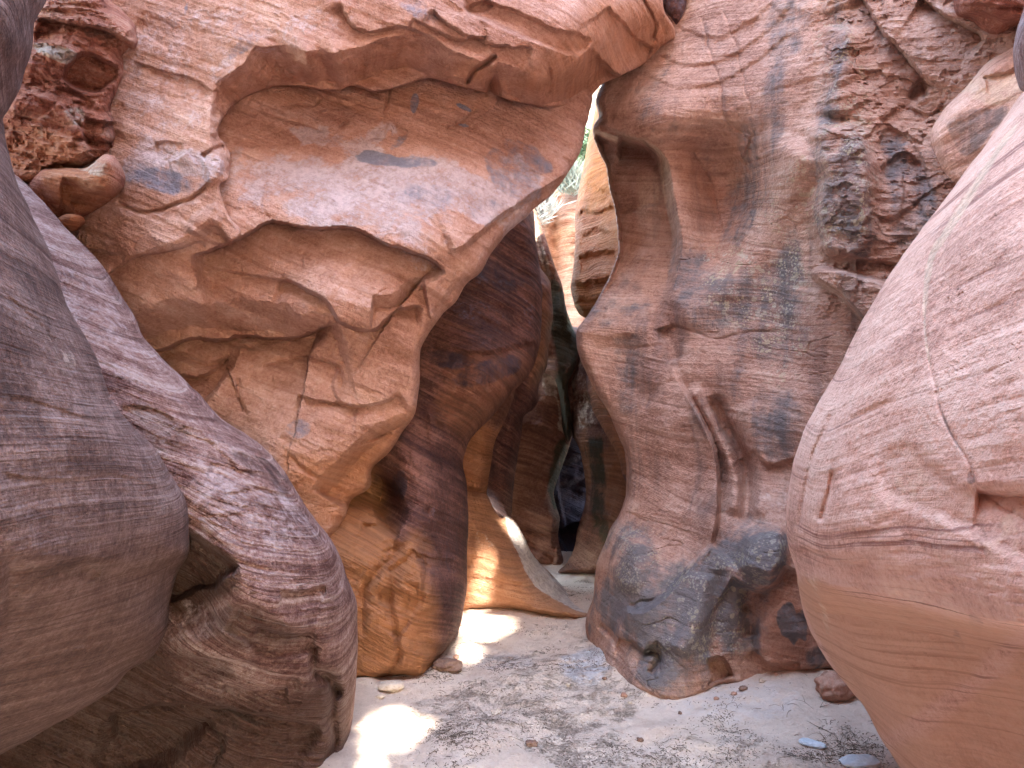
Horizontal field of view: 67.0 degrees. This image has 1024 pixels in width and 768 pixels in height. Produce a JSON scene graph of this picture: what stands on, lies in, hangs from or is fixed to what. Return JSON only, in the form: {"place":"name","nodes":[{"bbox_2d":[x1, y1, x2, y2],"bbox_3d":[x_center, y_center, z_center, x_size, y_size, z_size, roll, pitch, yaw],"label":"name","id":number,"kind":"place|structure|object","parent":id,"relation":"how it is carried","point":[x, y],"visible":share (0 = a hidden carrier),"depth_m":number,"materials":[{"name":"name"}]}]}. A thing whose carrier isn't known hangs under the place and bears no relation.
{"place":"outdoors","nodes":[
{"label":"outdoors","id":0,"kind":"place"},
{"bbox_2d":[584,86,600,139],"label":"sky","id":1,"kind":"structure","parent":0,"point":[591,113],"depth_m":14.26,"materials":[{"name":"white"}]},
{"bbox_2d":[317,551,898,767],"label":"sand","id":2,"kind":"structure","parent":0,"point":[382,732],"depth_m":3.78,"materials":[{"name":"beige sand"}]},
{"bbox_2d":[0,175,357,767],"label":"boulder","id":3,"kind":"object","parent":2,"relation":"on","point":[251,662],"visible":0.57,"depth_m":3.02,"materials":[{"name":"stone"}]},
{"bbox_2d":[3,0,137,182],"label":"rock outcrop","id":4,"kind":"object","parent":3,"relation":"on","point":[58,114],"visible":0.77,"depth_m":3.98,"materials":[{"name":"red stone"}]},
{"bbox_2d":[58,214,84,231],"bbox_3d":[-2.282,-0.829,3.995,0.131,0.086,0.415,0,0,-32],"label":"boulder","id":5,"kind":"object","parent":3,"relation":"on","point":[72,222],"visible":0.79,"depth_m":3.87,"materials":[{"name":"red stone"}]},
{"bbox_2d":[26,154,125,217],"bbox_3d":[-2.337,-1.040,4.131,1.119,0.330,0.429,0,0,36],"label":"boulder","id":6,"kind":"object","parent":3,"relation":"on","point":[93,187],"visible":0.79,"depth_m":3.91,"materials":[{"name":"red stone"}]},
{"bbox_2d":[0,0,189,754],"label":"boulder","id":7,"kind":"object","parent":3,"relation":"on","point":[94,537],"visible":1,"depth_m":1.96,"materials":[{"name":"brown stone"}]},
{"bbox_2d":[71,0,675,677],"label":"rock wall","id":8,"kind":"structure","parent":2,"relation":"on","point":[305,238],"depth_m":4.25,"materials":[{"name":"stone"}]},
{"bbox_2d":[375,694,384,699],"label":"stone","id":9,"kind":"object","parent":2,"relation":"on","point":[380,696],"visible":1,"depth_m":3.97,"materials":[{"name":"beige stone"}]},
{"bbox_2d":[378,680,403,691],"bbox_3d":[-0.637,1.594,4.084,0.139,0.050,0.104,0,0,0],"label":"stone","id":10,"kind":"object","parent":2,"relation":"on","point":[391,685],"visible":1,"depth_m":4.05,"materials":[{"name":"beige stone"}]},
{"bbox_2d":[430,658,462,672],"bbox_3d":[-0.370,1.583,4.354,0.189,0.076,0.142,0,0,0],"label":"stone","id":11,"kind":"object","parent":2,"relation":"on","point":[452,665],"visible":0.96,"depth_m":4.32,"materials":[{"name":"brown stone"}]},
{"bbox_2d":[491,708,500,714],"bbox_3d":[-0.079,1.621,3.826,0.059,0.030,0.044,0,0,-42],"label":"stone","id":12,"kind":"object","parent":2,"relation":"on","point":[495,711],"visible":0.95,"depth_m":3.81,"materials":[{"name":"white stone"}]},
{"bbox_2d":[463,491,586,618],"bbox_3d":[0.018,1.242,5.801,1.365,1.018,1.115,0,0,0],"label":"rock fin","id":13,"kind":"object","parent":2,"relation":"on","point":[506,568],"visible":0.47,"depth_m":5.50,"materials":[{"name":"stone"}]},
{"bbox_2d":[463,390,514,494],"bbox_3d":[-0.269,0.437,6.058,0.599,1.007,0.981,0,0,0],"label":"rock column","id":14,"kind":"object","parent":13,"relation":"on","point":[477,459],"visible":0.39,"depth_m":5.70,"materials":[{"name":"stone"}]},
{"bbox_2d":[525,739,537,746],"bbox_3d":[0.088,1.619,3.481,0.060,0.032,0.046,0,0,0],"label":"stone","id":15,"kind":"object","parent":2,"relation":"on","point":[531,743],"visible":1,"depth_m":3.47,"materials":[{"name":"orange stone"}]},
{"bbox_2d":[493,326,576,564],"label":"rock wall","id":16,"kind":"structure","parent":2,"relation":"on","point":[542,453],"depth_m":7.14,"materials":[{"name":"stone"}]},
{"bbox_2d":[487,210,552,516],"bbox_3d":[-0.012,-0.231,6.626,0.727,2.841,1.082,0,0,0],"label":"rock column","id":17,"kind":"object","parent":16,"relation":"on","point":[500,487],"visible":0.29,"depth_m":6.31,"materials":[{"name":"stone"}]},
{"bbox_2d":[533,208,579,443],"bbox_3d":[0.380,-0.660,7.319,0.532,2.449,0.812,0,0,0],"label":"rock slab","id":18,"kind":"object","parent":16,"relation":"on","point":[563,359],"visible":0.56,"depth_m":7.02,"materials":[{"name":"stone"}]},
{"bbox_2d":[539,188,584,327],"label":"rock wall","id":19,"kind":"structure","parent":2,"relation":"on","point":[559,231],"depth_m":12.13,"materials":[{"name":"stone"}]},
{"bbox_2d":[535,190,576,224],"bbox_3d":[0.450,-2.836,12.071,1.070,0.748,0.926,0,0,-42],"label":"shrub","id":20,"kind":"object","parent":19,"relation":"on","point":[545,208],"visible":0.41,"depth_m":11.88,"materials":[{"name":"grey plant"}]},
{"bbox_2d":[557,155,584,196],"bbox_3d":[0.951,-3.316,12.297,0.952,0.626,0.835,0,0,0],"label":"shrub","id":21,"kind":"object","parent":19,"relation":"on","point":[569,184],"visible":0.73,"depth_m":12.16,"materials":[{"name":"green plant"}]},
{"bbox_2d":[575,123,590,167],"bbox_3d":[1.125,-3.916,13.238,0.967,1.197,1.030,0,0,39],"label":"tree","id":22,"kind":"object","parent":19,"relation":"on","point":[584,147],"visible":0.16,"depth_m":12.99,"materials":[{"name":"green plant"}]},
{"bbox_2d":[554,435,585,551],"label":"rock wall","id":23,"kind":"structure","parent":2,"relation":"on","point":[570,493],"depth_m":7.66,"materials":[{"name":"stone"}]},
{"bbox_2d":[558,359,625,573],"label":"rock wall","id":24,"kind":"structure","parent":2,"relation":"on","point":[605,482],"depth_m":6.77,"materials":[{"name":"stone"}]},
{"bbox_2d":[571,106,618,317],"bbox_3d":[0.937,-1.776,6.911,0.781,2.847,2.099,0,0,0],"label":"rock fin","id":25,"kind":"object","parent":24,"relation":"on","point":[596,248],"visible":0.25,"depth_m":6.79,"materials":[{"name":"orange stone"}]},
{"bbox_2d":[371,580,896,767],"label":"plant litter","id":26,"kind":"object","parent":2,"relation":"on","point":[487,737],"visible":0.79,"depth_m":3.51,"materials":[{"name":"plant"}]},
{"bbox_2d":[636,737,643,741],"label":"stone","id":27,"kind":"object","parent":2,"relation":"on","point":[640,739],"visible":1,"depth_m":3.51,"materials":[{"name":"brown stone"}]},
{"bbox_2d":[738,685,747,690],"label":"stone","id":28,"kind":"object","parent":2,"relation":"on","point":[742,688],"visible":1,"depth_m":3.99,"materials":[{"name":"brown stone"}]},
{"bbox_2d":[759,677,764,682],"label":"stone","id":29,"kind":"object","parent":2,"relation":"on","point":[761,680],"visible":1,"depth_m":4.05,"materials":[{"name":"beige stone"}]},
{"bbox_2d":[576,0,1017,699],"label":"rock wall","id":30,"kind":"structure","parent":2,"relation":"on","point":[780,182],"depth_m":4.34,"materials":[{"name":"stone"}]},
{"bbox_2d":[586,375,625,480],"bbox_3d":[0.882,0.363,6.135,0.856,1.076,0.494,0,0,40],"label":"rock column","id":31,"kind":"object","parent":30,"relation":"attached to","point":[601,413],"visible":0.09,"depth_m":6.02,"materials":[{"name":"stone"}]},
{"bbox_2d":[663,0,686,23],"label":"boulder","id":32,"kind":"object","parent":30,"relation":"on","point":[674,9],"visible":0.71,"depth_m":4.91,"materials":[{"name":"stone"}]},
{"bbox_2d":[930,47,1022,183],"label":"rock slab","id":33,"kind":"object","parent":30,"relation":"on","point":[974,113],"visible":0.52,"depth_m":3.61,"materials":[{"name":"pink stone"}]},
{"bbox_2d":[953,0,1023,34],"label":"boulder","id":34,"kind":"object","parent":30,"relation":"attached to","point":[995,17],"visible":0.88,"depth_m":3.51,"materials":[{"name":"red stone"}]},
{"bbox_2d":[798,738,826,748],"bbox_3d":[1.349,1.613,3.472,0.120,0.026,0.062,0,0,29],"label":"stone","id":35,"kind":"object","parent":2,"relation":"on","point":[811,743],"visible":1,"depth_m":3.46,"materials":[{"name":"grey stone"}]},
{"bbox_2d":[814,670,854,701],"bbox_3d":[1.669,1.549,3.961,0.244,0.164,0.192,0,0,0],"label":"stone","id":36,"kind":"object","parent":2,"relation":"on","point":[832,686],"visible":0.75,"depth_m":3.89,"materials":[{"name":"brown stone"}]},
{"bbox_2d":[838,754,880,767],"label":"stone","id":37,"kind":"object","parent":2,"relation":"on","point":[859,761],"visible":1,"depth_m":3.24,"materials":[{"name":"grey stone"}]},
{"bbox_2d":[786,91,1023,767],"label":"boulder","id":38,"kind":"object","parent":2,"relation":"on","point":[905,518],"visible":1,"depth_m":1.78,"materials":[{"name":"pink stone"}]},
{"bbox_2d":[1013,9,1023,90],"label":"boulder","id":39,"kind":"object","parent":38,"relation":"on","point":[1018,54],"visible":1,"depth_m":2.43,"materials":[{"name":"stone"}]}
]}

